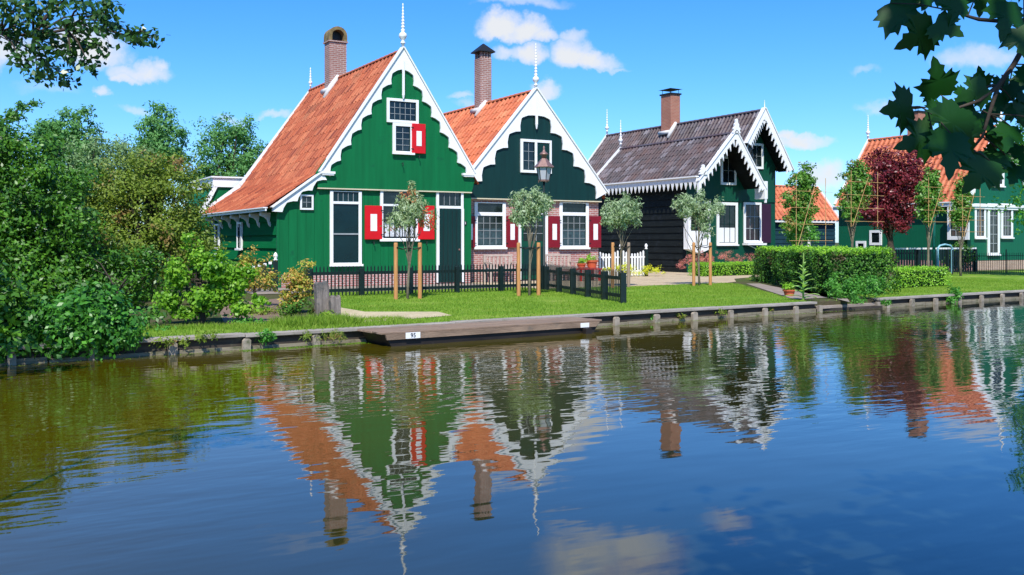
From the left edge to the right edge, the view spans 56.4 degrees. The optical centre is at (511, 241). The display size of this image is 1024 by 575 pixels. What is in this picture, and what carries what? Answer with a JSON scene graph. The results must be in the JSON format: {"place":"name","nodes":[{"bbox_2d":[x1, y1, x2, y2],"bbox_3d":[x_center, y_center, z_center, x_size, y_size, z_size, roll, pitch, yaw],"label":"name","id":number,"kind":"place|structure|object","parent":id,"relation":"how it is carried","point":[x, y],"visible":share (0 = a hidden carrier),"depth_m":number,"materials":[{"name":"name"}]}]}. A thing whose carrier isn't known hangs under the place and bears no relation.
{"place":"outdoors","nodes":[
{"label":"outdoors","id":0,"kind":"place"},
{"bbox_2d":[139,325,307,337],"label":"grass verge","id":1,"kind":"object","parent":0,"point":[203,329],"depth_m":13.31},
{"bbox_2d":[0,262,57,363],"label":"edge shrub","id":2,"kind":"object","parent":1,"relation":"on","point":[10,298],"visible":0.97,"depth_m":11.43,"materials":[{"name":"green plant"}]},
{"bbox_2d":[0,280,152,360],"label":"glossy shrub","id":3,"kind":"object","parent":1,"relation":"on","point":[96,317],"visible":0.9,"depth_m":11.62,"materials":[{"name":"green plant"}]},
{"bbox_2d":[227,315,265,323],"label":"weeds","id":4,"kind":"object","parent":1,"relation":"on","point":[246,319],"visible":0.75,"depth_m":14.55,"materials":[{"name":"green plant"}]},
{"bbox_2d":[219,298,282,324],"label":"bare soil","id":5,"kind":"structure","parent":0,"point":[258,316],"depth_m":16.34,"materials":[{"name":"soil"}]},
{"bbox_2d":[235,244,281,304],"bbox_3d":[-4.920,0.699,18.453,0.893,1.304,0.743,0,0,24],"label":"rose bush","id":6,"kind":"object","parent":5,"relation":"on","point":[264,282],"visible":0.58,"depth_m":18.48,"materials":[{"name":"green plant"}]},
{"bbox_2d":[247,305,284,315],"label":"weeds","id":7,"kind":"object","parent":5,"relation":"on","point":[264,312],"visible":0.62,"depth_m":16.47,"materials":[{"name":"green plant"}]},
{"bbox_2d":[276,258,315,312],"bbox_3d":[-3.792,0.822,16.809,0.643,1.059,0.678,0,0,-30],"label":"autumn shrub","id":8,"kind":"object","parent":5,"relation":"on","point":[299,280],"visible":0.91,"depth_m":16.72,"materials":[{"name":"yellow plant"}]},
{"bbox_2d":[278,296,314,317],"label":"green shrub","id":9,"kind":"object","parent":5,"relation":"on","point":[294,308],"visible":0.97,"depth_m":15.57,"materials":[{"name":"green plant"}]},
{"bbox_2d":[198,4,478,287],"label":"green house","id":10,"kind":"structure","parent":0,"point":[345,156],"depth_m":27.55,"materials":[{"name":"paint"}]},
{"bbox_2d":[235,222,242,249],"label":"window","id":11,"kind":"structure","parent":10,"relation":"in","point":[239,230],"depth_m":29.19,"materials":[{"name":"white paint"}]},
{"bbox_2d":[300,194,313,209],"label":"window","id":12,"kind":"structure","parent":10,"relation":"in","point":[306,200],"depth_m":26.14,"materials":[{"name":"white paint"}]},
{"bbox_2d":[329,191,362,266],"bbox_3d":[-4.638,-0.367,26.682,0.986,2.102,0.110,0,0,-30],"label":"window","id":13,"kind":"structure","parent":10,"relation":"in","point":[345,206],"depth_m":26.72,"materials":[{"name":"white paint"}]},
{"bbox_2d":[380,191,419,240],"bbox_3d":[-3.238,-0.737,27.489,1.237,1.447,0.110,0,0,-30],"label":"window","id":14,"kind":"structure","parent":10,"relation":"in","point":[387,198],"depth_m":27.39,"materials":[{"name":"white paint"}]},
{"bbox_2d":[386,98,418,123],"bbox_3d":[-3.145,-3.765,27.466,0.986,0.695,0.060,0,0,-30],"label":"window","id":15,"kind":"structure","parent":10,"relation":"in","point":[398,110],"depth_m":27.47,"materials":[{"name":"white paint"}]},
{"bbox_2d":[392,123,414,154],"bbox_3d":[-3.129,-2.961,27.446,0.695,0.905,0.110,0,0,-30],"label":"window","id":16,"kind":"structure","parent":10,"relation":"in","point":[401,132],"depth_m":27.46,"materials":[{"name":"white paint"}]},
{"bbox_2d":[436,192,463,208],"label":"window","id":17,"kind":"structure","parent":10,"relation":"in","point":[444,200],"depth_m":28.32,"materials":[{"name":"white paint"}]},
{"bbox_2d":[439,209,460,281],"bbox_3d":[-1.835,0.105,28.301,0.727,2.170,0.060,0,0,-30],"label":"door","id":18,"kind":"structure","parent":10,"relation":"in","point":[450,219],"depth_m":28.29,"materials":[{"name":"green paint"}]},
{"bbox_2d":[229,283,497,293],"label":"brick pavement","id":19,"kind":"structure","parent":0,"point":[262,291],"depth_m":25.41,"materials":[{"name":"brick"}]},
{"bbox_2d":[341,308,450,321],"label":"yellow path","id":20,"kind":"structure","parent":0,"point":[412,315],"depth_m":16.34,"materials":[{"name":"soil"}]},
{"bbox_2d":[0,299,1023,574],"bbox_3d":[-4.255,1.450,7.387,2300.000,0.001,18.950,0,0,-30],"label":"canal water","id":21,"kind":"structure","parent":0,"point":[876,441],"depth_m":6.51,"materials":[{"name":"liquid"}]},
{"bbox_2d":[2,307,888,368],"bbox_3d":[0.431,1.446,15.358,19.987,0.001,0.382,0,0,-35],"label":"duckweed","id":22,"kind":"object","parent":21,"relation":"on","point":[315,345],"visible":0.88,"depth_m":13.19,"materials":[{"name":"green plant"}]},
{"bbox_2d":[357,317,601,346],"bbox_3d":[-0.377,1.416,14.541,3.957,0.328,0.819,0,0,-35],"label":"moored barge","id":23,"kind":"object","parent":21,"relation":"on","point":[427,334],"visible":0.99,"depth_m":14.12,"materials":[{"name":"brown paint"}]},
{"bbox_2d":[946,284,963,303],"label":"bank plant","id":24,"kind":"object","parent":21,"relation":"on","point":[953,290],"visible":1,"depth_m":22.54,"materials":[{"name":"green plant"}]},
{"bbox_2d":[0,0,1023,242],"label":"sky","id":25,"kind":"structure","parent":0,"point":[820,69],"materials":[{"name":"blue"}]},
{"bbox_2d":[2,243,1023,329],"bbox_3d":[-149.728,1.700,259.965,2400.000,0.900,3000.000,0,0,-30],"label":"ground","id":26,"kind":"structure","parent":0,"point":[249,296],"depth_m":20.12,"materials":[{"name":"green plant"}]},
{"bbox_2d":[0,98,43,136],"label":"arching tree","id":27,"kind":"object","parent":26,"relation":"on","point":[20,106],"visible":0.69,"depth_m":21.94,"materials":[{"name":"green plant"}]},
{"bbox_2d":[25,104,109,167],"bbox_3d":[-14.857,-1.624,32.036,2.707,5.982,2.222,0,0,14],"label":"spiky tree","id":28,"kind":"object","parent":26,"relation":"on","point":[56,125],"visible":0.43,"depth_m":31.75,"materials":[{"name":"green plant"}]},
{"bbox_2d":[0,109,142,310],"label":"dark tree","id":29,"kind":"object","parent":26,"relation":"on","point":[47,242],"visible":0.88,"depth_m":17.19,"materials":[{"name":"green plant"}]},
{"bbox_2d":[0,0,170,90],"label":"overhanging alder","id":30,"kind":"object","parent":26,"relation":"on","point":[38,36],"visible":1,"depth_m":4.84,"materials":[{"name":"green plant"}]},
{"bbox_2d":[53,131,162,242],"bbox_3d":[-11.560,-0.859,27.036,3.235,4.464,3.047,0,0,-30],"label":"pale tree","id":31,"kind":"object","parent":26,"relation":"on","point":[117,147],"visible":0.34,"depth_m":26.57,"materials":[{"name":"green plant"}]},
{"bbox_2d":[18,242,227,328],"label":"undergrowth","id":32,"kind":"object","parent":26,"relation":"on","point":[129,283],"visible":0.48,"depth_m":17.33,"materials":[{"name":"green plant"}]},
{"bbox_2d":[70,146,229,298],"bbox_3d":[-8.145,-0.380,21.020,3.493,3.495,3.889,0,0,30],"label":"olive tree","id":33,"kind":"object","parent":26,"relation":"on","point":[123,196],"visible":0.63,"depth_m":20.59,"materials":[{"name":"green plant"}]},
{"bbox_2d":[127,100,193,263],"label":"tall tree","id":34,"kind":"object","parent":26,"relation":"on","point":[159,132],"visible":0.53,"depth_m":43.62,"materials":[{"name":"green plant"}]},
{"bbox_2d":[149,231,271,323],"bbox_3d":[-4.578,0.597,14.626,1.830,1.536,0.854,0,0,9],"label":"maple shrub","id":35,"kind":"object","parent":26,"relation":"on","point":[213,294],"visible":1,"depth_m":14.52,"materials":[{"name":"green plant"}]},
{"bbox_2d":[187,176,243,277],"bbox_3d":[-10.328,-0.514,35.400,3.264,3.568,3.540,0,0,-30],"label":"annex","id":36,"kind":"object","parent":26,"relation":"on","point":[224,184],"visible":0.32,"depth_m":33.58,"materials":[{"name":"green paint"}]},
{"bbox_2d":[154,252,277,292],"bbox_3d":[-7.229,0.855,23.267,3.027,1.190,0.120,0,0,-26],"label":"garden fence","id":37,"kind":"object","parent":26,"relation":"on","point":[275,265],"visible":0.21,"depth_m":23.83,"materials":[{"name":"white paint"}]},
{"bbox_2d":[181,111,268,194],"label":"tall tree","id":38,"kind":"object","parent":26,"relation":"on","point":[234,163],"visible":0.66,"depth_m":45.37,"materials":[{"name":"green plant"}]},
{"bbox_2d":[0,301,816,365],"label":"bank revetment","id":39,"kind":"object","parent":26,"relation":"on","point":[238,341],"visible":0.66,"depth_m":13.59,"materials":[{"name":"grey wood"}]},
{"bbox_2d":[149,330,219,348],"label":"bank plant","id":40,"kind":"object","parent":39,"relation":"on","point":[186,344],"visible":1,"depth_m":12.24,"materials":[{"name":"green plant"}]},
{"bbox_2d":[255,328,276,344],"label":"bank plant","id":41,"kind":"object","parent":39,"relation":"on","point":[266,338],"visible":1,"depth_m":12.88,"materials":[{"name":"green plant"}]},
{"bbox_2d":[300,327,347,343],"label":"bank plant","id":42,"kind":"object","parent":39,"relation":"on","point":[340,338],"visible":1,"depth_m":13.31,"materials":[{"name":"green plant"}]},
{"bbox_2d":[783,253,818,299],"bbox_3d":[6.185,0.750,20.430,0.732,1.040,0.666,0,0,12],"label":"mullein plant","id":43,"kind":"object","parent":26,"relation":"on","point":[804,271],"visible":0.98,"depth_m":20.38,"materials":[{"name":"green plant"}]},
{"bbox_2d":[784,225,823,246],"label":"espalier shrub","id":44,"kind":"object","parent":26,"relation":"on","point":[812,234],"visible":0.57,"depth_m":32.92,"materials":[{"name":"green plant"}]},
{"bbox_2d":[775,185,838,246],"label":"orange roof cottage","id":45,"kind":"structure","parent":26,"relation":"on","point":[832,216],"depth_m":53.37,"materials":[{"name":"tile"}]},
{"bbox_2d":[749,245,902,294],"bbox_3d":[8.492,0.686,27.015,2.154,1.234,9.430,0,0,2],"label":"clipped hedge","id":46,"kind":"object","parent":26,"relation":"on","point":[779,265],"visible":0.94,"depth_m":23.42,"materials":[{"name":"green plant"}]},
{"bbox_2d":[786,297,882,311],"bbox_3d":[6.810,1.650,20.936,2.100,0.800,1.714,0,0,-30],"label":"canal landing","id":47,"kind":"object","parent":26,"relation":"on","point":[857,306],"visible":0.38,"depth_m":20.33,"materials":[{"name":"grey wood"}]},
{"bbox_2d":[820,272,885,303],"bbox_3d":[7.567,1.017,21.104,1.231,0.710,1.239,0,0,-30],"label":"ground shrub","id":48,"kind":"object","parent":26,"relation":"on","point":[851,287],"visible":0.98,"depth_m":20.93,"materials":[{"name":"green plant"}]},
{"bbox_2d":[851,296,892,305],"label":"bank plant","id":49,"kind":"object","parent":26,"relation":"on","point":[862,301],"visible":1,"depth_m":20.05,"materials":[{"name":"green plant"}]},
{"bbox_2d":[871,290,1023,307],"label":"bank revetment","id":50,"kind":"object","parent":26,"relation":"on","point":[900,301],"visible":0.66,"depth_m":22.46,"materials":[{"name":"grey wood"}]},
{"bbox_2d":[25,277,1023,343],"bbox_3d":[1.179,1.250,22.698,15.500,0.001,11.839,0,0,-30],"label":"lawn","id":51,"kind":"structure","parent":0,"point":[539,299],"depth_m":20.00,"materials":[{"name":"plant"}]},
{"bbox_2d":[314,281,328,316],"bbox_3d":[-3.112,0.995,15.621,0.236,0.710,0.140,0,0,-30],"label":"timber baulk","id":52,"kind":"object","parent":51,"relation":"on","point":[321,294],"visible":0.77,"depth_m":15.55,"materials":[{"name":"wood"}]},
{"bbox_2d":[328,295,340,315],"bbox_3d":[-2.890,1.109,15.551,0.170,0.482,0.140,0,0,-30],"label":"timber baulk","id":53,"kind":"object","parent":51,"relation":"on","point":[334,303],"visible":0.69,"depth_m":15.49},
{"bbox_2d":[394,243,397,299],"bbox_3d":[-2.520,0.682,20.697,0.090,1.335,0.090,0,0,-30],"label":"round stake","id":54,"kind":"object","parent":51,"relation":"on","point":[395,271],"visible":0.79,"depth_m":20.66,"materials":[{"name":"brown wood"}]},
{"bbox_2d":[381,180,439,298],"bbox_3d":[-2.240,-0.006,20.894,1.381,2.714,0.801,0,0,-30],"label":"staked willow","id":55,"kind":"object","parent":51,"relation":"on","point":[411,206],"visible":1,"depth_m":20.81,"materials":[{"name":"green plant"}]},
{"bbox_2d":[418,243,421,298],"bbox_3d":[-2.025,0.682,20.982,0.090,1.335,0.090,0,0,-30],"label":"round stake","id":56,"kind":"object","parent":51,"relation":"on","point":[420,272],"visible":0.79,"depth_m":20.95,"materials":[{"name":"brown wood"}]},
{"bbox_2d":[306,263,544,297],"bbox_3d":[-1.886,1.000,23.113,6.403,0.900,0.120,0,0,-32],"label":"picket fence","id":57,"kind":"object","parent":51,"relation":"on","point":[360,289],"visible":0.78,"depth_m":23.04,"materials":[{"name":"wood"}]},
{"bbox_2d":[517,243,520,295],"bbox_3d":[0.153,0.682,21.971,0.090,1.335,0.090,0,0,-30],"label":"round stake","id":58,"kind":"object","parent":51,"relation":"on","point":[518,270],"visible":0.79,"depth_m":21.93,"materials":[{"name":"brown wood"}]},
{"bbox_2d":[507,185,555,295],"bbox_3d":[0.445,0.005,22.195,1.125,2.693,1.010,0,0,9],"label":"staked willow","id":59,"kind":"object","parent":51,"relation":"on","point":[535,204],"visible":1,"depth_m":22.01,"materials":[{"name":"green plant"}]},
{"bbox_2d":[537,243,539,295],"bbox_3d":[0.619,0.682,22.239,0.090,1.335,0.090,0,0,-30],"label":"round stake","id":60,"kind":"object","parent":51,"relation":"on","point":[538,269],"visible":0.79,"depth_m":22.20,"materials":[{"name":"brown wood"}]},
{"bbox_2d":[534,146,553,264],"bbox_3d":[0.841,-0.593,25.122,0.507,3.887,0.532,0,0,-30],"label":"street lantern","id":61,"kind":"object","parent":51,"relation":"on","point":[543,166],"visible":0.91,"depth_m":25.06,"materials":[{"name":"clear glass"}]},
{"bbox_2d":[544,264,626,302],"bbox_3d":[1.575,1.010,22.092,0.120,0.880,5.485,0,0,-15],"label":"picket fence","id":62,"kind":"object","parent":51,"relation":"on","point":[553,273],"visible":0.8,"depth_m":21.52,"materials":[{"name":"wood"}]},
{"bbox_2d":[599,191,643,272],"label":"staked willow","id":63,"kind":"object","parent":51,"relation":"on","point":[618,215],"visible":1,"depth_m":25.98,"materials":[{"name":"green plant"}]},
{"bbox_2d":[627,242,629,286],"bbox_3d":[3.210,0.682,26.270,0.090,1.335,0.090,0,0,-30],"label":"round stake","id":64,"kind":"object","parent":51,"relation":"on","point":[628,265],"visible":0.79,"depth_m":26.23,"materials":[{"name":"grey wood"}]},
{"bbox_2d":[692,242,694,285],"bbox_3d":[5.145,0.682,27.016,0.090,1.335,0.090,0,0,-30],"label":"round stake","id":65,"kind":"object","parent":51,"relation":"on","point":[693,263],"visible":0.79,"depth_m":26.98,"materials":[{"name":"brown wood"}]},
{"bbox_2d":[670,187,725,285],"bbox_3d":[5.367,-0.103,27.188,1.826,2.910,1.177,0,0,-30],"label":"staked willow","id":66,"kind":"object","parent":51,"relation":"on","point":[690,207],"visible":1,"depth_m":27.03,"materials":[{"name":"green plant"}]},
{"bbox_2d":[709,242,711,284],"bbox_3d":[5.678,0.682,27.323,0.090,1.335,0.090,0,0,-30],"label":"round stake","id":67,"kind":"object","parent":51,"relation":"on","point":[710,264],"visible":0.79,"depth_m":27.29,"materials":[{"name":"brown wood"}]},
{"bbox_2d":[443,44,608,281],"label":"brick house","id":68,"kind":"structure","parent":0,"point":[503,141],"depth_m":30.72,"materials":[{"name":"green paint"}]},
{"bbox_2d":[474,202,506,248],"bbox_3d":[-0.675,-0.501,29.783,1.167,1.462,0.110,0,0,-30],"label":"window","id":69,"kind":"structure","parent":68,"relation":"in","point":[490,225],"depth_m":29.81,"materials":[{"name":"white paint"}]},
{"bbox_2d":[520,139,536,172],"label":"window","id":70,"kind":"structure","parent":68,"relation":"in","point":[528,147],"depth_m":30.34,"materials":[{"name":"white paint"}]},
{"bbox_2d":[521,215,542,279],"bbox_3d":[0.668,0.168,30.593,0.905,2.063,0.047,0,0,-30],"label":"door","id":71,"kind":"structure","parent":68,"relation":"in","point":[539,237],"depth_m":30.57,"materials":[{"name":"green paint"}]},
{"bbox_2d":[559,202,590,248],"bbox_3d":[2.052,-0.527,31.354,1.205,1.539,0.110,0,0,-30],"label":"window","id":72,"kind":"structure","parent":68,"relation":"in","point":[574,225],"depth_m":31.38,"materials":[{"name":"white paint"}]},
{"bbox_2d":[472,270,758,287],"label":"gravel yard","id":73,"kind":"structure","parent":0,"point":[668,278],"depth_m":31.59,"materials":[{"name":"gravel"}]},
{"bbox_2d":[483,255,516,282],"bbox_3d":[-0.337,0.823,29.302,1.000,0.855,0.480,0,0,-30],"label":"garden bench","id":74,"kind":"object","parent":73,"relation":"on","point":[485,262],"visible":0.56,"depth_m":29.42,"materials":[{"name":"white wood"}]},
{"bbox_2d":[545,254,577,280],"bbox_3d":[1.554,0.823,30.392,1.000,0.855,0.480,0,0,-30],"label":"garden bench","id":75,"kind":"object","parent":73,"relation":"on","point":[569,261],"visible":0.48,"depth_m":30.57,"materials":[{"name":"white wood"}]},
{"bbox_2d":[576,268,601,280],"bbox_3d":[2.393,1.050,30.574,0.840,0.400,0.500,0,0,-30],"label":"red garden table","id":76,"kind":"object","parent":73,"relation":"on","point":[590,269],"visible":0.17,"depth_m":30.45,"materials":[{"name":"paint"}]},
{"bbox_2d":[586,253,597,267],"bbox_3d":[2.541,0.606,30.674,0.454,0.483,0.436,0,0,-30],"label":"flower pot","id":77,"kind":"object","parent":76,"relation":"on","point":[591,263],"visible":0.98,"depth_m":30.55,"materials":[{"name":"ceramic"}]},
{"bbox_2d":[598,244,647,275],"bbox_3d":[3.904,0.755,34.295,2.420,1.390,0.120,0,0,-30],"label":"white picket fence","id":78,"kind":"object","parent":73,"relation":"on","point":[644,256],"visible":0.42,"depth_m":34.42,"materials":[{"name":"paint"}]},
{"bbox_2d":[602,262,664,274],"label":"yellow flowers","id":79,"kind":"object","parent":73,"relation":"on","point":[644,270],"visible":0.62,"depth_m":34.05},
{"bbox_2d":[676,250,753,268],"bbox_3d":[7.971,0.667,37.310,4.589,0.756,0.929,0,0,-35],"label":"flower bed","id":80,"kind":"object","parent":73,"relation":"on","point":[690,261],"visible":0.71,"depth_m":37.28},
{"bbox_2d":[687,259,759,276],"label":"border hedge","id":81,"kind":"object","parent":73,"relation":"on","point":[730,268],"visible":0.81,"depth_m":35.12,"materials":[{"name":"green plant"}]},
{"bbox_2d":[588,88,794,272],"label":"twin gable house","id":82,"kind":"structure","parent":0,"point":[735,161],"depth_m":40.39,"materials":[{"name":"black paint"}]},
{"bbox_2d":[688,201,710,248],"bbox_3d":[7.576,-0.680,38.625,1.158,1.932,0.060,0,0,-30],"label":"window","id":83,"kind":"structure","parent":82,"relation":"in","point":[705,243],"depth_m":38.55,"materials":[{"name":"white paint"}]},
{"bbox_2d":[716,202,738,245],"bbox_3d":[8.974,-0.738,39.716,1.206,1.808,0.110,0,0,-30],"label":"window","id":84,"kind":"structure","parent":82,"relation":"in","point":[727,225],"depth_m":39.77,"materials":[{"name":"white paint"}]},
{"bbox_2d":[720,156,736,184],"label":"window","id":85,"kind":"structure","parent":82,"relation":"in","point":[728,176],"depth_m":39.75,"materials":[{"name":"white paint"}]},
{"bbox_2d":[743,202,762,242],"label":"window","id":86,"kind":"structure","parent":82,"relation":"in","point":[752,211],"depth_m":40.46,"materials":[{"name":"white paint"}]},
{"bbox_2d":[747,143,763,168],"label":"window","id":87,"kind":"structure","parent":82,"relation":"in","point":[757,153],"depth_m":40.62,"materials":[{"name":"white paint"}]},
{"bbox_2d":[746,283,848,301],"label":"hedge path","id":88,"kind":"structure","parent":0,"point":[775,289],"depth_m":23.41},
{"bbox_2d":[781,282,795,295],"bbox_3d":[6.367,1.080,21.934,0.333,0.340,0.322,0,0,-30],"label":"flower pot","id":89,"kind":"object","parent":88,"relation":"on","point":[787,290],"visible":0.98,"depth_m":21.87,"materials":[{"name":"ceramic"}]},
{"bbox_2d":[755,270,1023,297],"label":"lawn","id":90,"kind":"structure","parent":0,"point":[1008,275],"depth_m":32.56,"materials":[{"name":"plant"}]},
{"bbox_2d":[778,161,821,245],"bbox_3d":[9.358,-0.648,30.928,1.788,3.999,0.900,0,0,-30],"label":"pleached tree","id":91,"kind":"object","parent":90,"relation":"on","point":[805,181],"visible":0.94,"depth_m":30.73,"materials":[{"name":"green plant"}]},
{"bbox_2d":[789,177,832,246],"bbox_3d":[9.613,-0.954,30.642,1.965,2.230,0.066,0,0,-30],"label":"bamboo frame","id":92,"kind":"object","parent":91,"relation":"attached to","point":[825,224],"visible":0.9,"depth_m":30.58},
{"bbox_2d":[833,157,872,247],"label":"pleached tree","id":93,"kind":"object","parent":90,"relation":"on","point":[859,175],"visible":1,"depth_m":32.00,"materials":[{"name":"green plant"}]},
{"bbox_2d":[845,172,881,226],"bbox_3d":[11.794,-1.433,31.898,1.917,1.872,0.066,0,0,-30],"label":"bamboo frame","id":94,"kind":"object","parent":93,"relation":"attached to","point":[877,208],"visible":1,"depth_m":32.10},
{"bbox_2d":[858,145,939,265],"bbox_3d":[14.643,-1.183,36.584,3.305,5.124,2.701,0,0,-30],"label":"plum tree","id":95,"kind":"object","parent":90,"relation":"on","point":[895,178],"visible":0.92,"depth_m":36.16,"materials":[{"name":"purple plant"}]},
{"bbox_2d":[885,265,952,288],"bbox_3d":[10.728,0.948,26.573,4.152,0.662,1.408,0,0,-36],"label":"box hedge","id":96,"kind":"object","parent":90,"relation":"on","point":[924,276],"visible":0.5,"depth_m":26.38,"materials":[{"name":"green plant"}]},
{"bbox_2d":[870,247,976,271],"bbox_3d":[16.220,0.843,38.158,7.516,1.215,0.120,0,0,-30],"label":"dark yard fence","id":97,"kind":"object","parent":90,"relation":"on","point":[917,253],"visible":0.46,"depth_m":38.86,"materials":[{"name":"black paint"}]},
{"bbox_2d":[913,166,947,265],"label":"pleached tree","id":98,"kind":"object","parent":90,"relation":"on","point":[921,188],"visible":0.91,"depth_m":33.94,"materials":[{"name":"green plant"}]},
{"bbox_2d":[924,177,954,226],"bbox_3d":[15.167,-1.399,33.841,1.732,1.747,0.066,0,0,-30],"label":"bamboo frame","id":99,"kind":"object","parent":98,"relation":"attached to","point":[928,198],"visible":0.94,"depth_m":33.57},
{"bbox_2d":[932,216,935,270],"bbox_3d":[16.363,-0.320,37.005,0.116,3.340,0.120,0,0,-30],"label":"teal pole","id":100,"kind":"object","parent":90,"relation":"on","point":[934,247],"visible":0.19,"depth_m":36.96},
{"bbox_2d":[947,171,975,275],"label":"pleached tree","id":101,"kind":"object","parent":90,"relation":"on","point":[955,216],"visible":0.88,"depth_m":34.87,"materials":[{"name":"green plant"}]},
{"bbox_2d":[944,242,978,271],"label":"dark yard bush","id":102,"kind":"object","parent":90,"relation":"on","point":[964,247],"visible":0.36,"depth_m":39.75,"materials":[{"name":"green plant"}]},
{"bbox_2d":[952,249,1023,274],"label":"iron railing","id":103,"kind":"object","parent":90,"relation":"on","point":[1001,255],"visible":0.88,"depth_m":37.42,"materials":[{"name":"metal"}]},
{"bbox_2d":[987,74,1023,234],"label":"edge tree","id":104,"kind":"object","parent":90,"relation":"on","point":[1016,161],"visible":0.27,"depth_m":34.23,"materials":[{"name":"green plant"}]},
{"bbox_2d":[832,106,1023,269],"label":"house","id":105,"kind":"structure","parent":0,"point":[987,233],"depth_m":43.30,"materials":[{"name":"green paint"}]},
{"bbox_2d":[869,230,881,244],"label":"window","id":106,"kind":"structure","parent":105,"relation":"in","point":[875,238],"depth_m":46.05,"materials":[{"name":"white paint"}]},
{"bbox_2d":[947,207,969,239],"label":"window","id":107,"kind":"structure","parent":105,"relation":"in","point":[951,233],"depth_m":41.99,"materials":[{"name":"white paint"}]},
{"bbox_2d":[974,203,987,238],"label":"window","id":108,"kind":"structure","parent":105,"relation":"in","point":[980,214],"depth_m":42.29,"materials":[{"name":"white paint"}]},
{"bbox_2d":[987,203,1000,255],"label":"door","id":109,"kind":"structure","parent":105,"relation":"in","point":[993,219],"depth_m":42.74,"materials":[{"name":"white paint"}]},
{"bbox_2d":[1000,203,1014,238],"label":"window","id":110,"kind":"structure","parent":105,"relation":"in","point":[1007,233],"depth_m":43.19,"materials":[{"name":"white paint"}]},
{"bbox_2d":[873,0,1023,194],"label":"overhanging maple","id":111,"kind":"object","parent":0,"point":[961,121],"visible":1,"depth_m":2.61,"materials":[{"name":"green plant"}]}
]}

